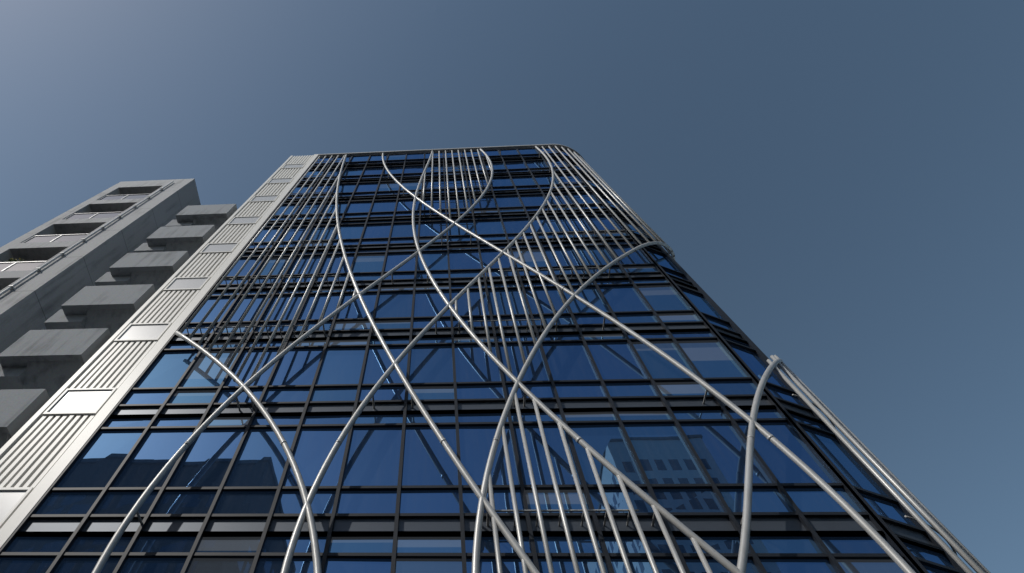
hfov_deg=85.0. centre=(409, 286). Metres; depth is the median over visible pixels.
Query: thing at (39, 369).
concrete balconies
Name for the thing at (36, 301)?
concrete neighbour
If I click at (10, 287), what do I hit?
rain pipe
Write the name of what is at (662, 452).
glass
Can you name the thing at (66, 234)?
loggia frames
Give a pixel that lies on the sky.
(843, 180)
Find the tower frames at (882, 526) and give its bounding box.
[0,148,964,572]
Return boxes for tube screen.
[92,144,990,572]
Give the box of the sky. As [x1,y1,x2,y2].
[0,0,1023,572]
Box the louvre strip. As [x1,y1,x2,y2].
[0,154,317,547]
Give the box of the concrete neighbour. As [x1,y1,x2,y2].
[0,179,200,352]
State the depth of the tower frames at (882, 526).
14.62 m
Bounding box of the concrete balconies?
[0,204,236,448]
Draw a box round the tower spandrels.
[22,156,934,545]
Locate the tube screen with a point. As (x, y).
(818, 406)
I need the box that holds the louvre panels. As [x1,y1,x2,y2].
[0,164,303,521]
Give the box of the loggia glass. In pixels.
[0,194,148,270]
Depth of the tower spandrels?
11.90 m
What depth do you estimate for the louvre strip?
17.23 m
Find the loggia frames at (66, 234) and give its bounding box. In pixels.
[0,194,145,270]
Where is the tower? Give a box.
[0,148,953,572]
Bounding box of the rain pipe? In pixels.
[0,181,173,295]
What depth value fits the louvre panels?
18.79 m
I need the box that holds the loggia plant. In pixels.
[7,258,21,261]

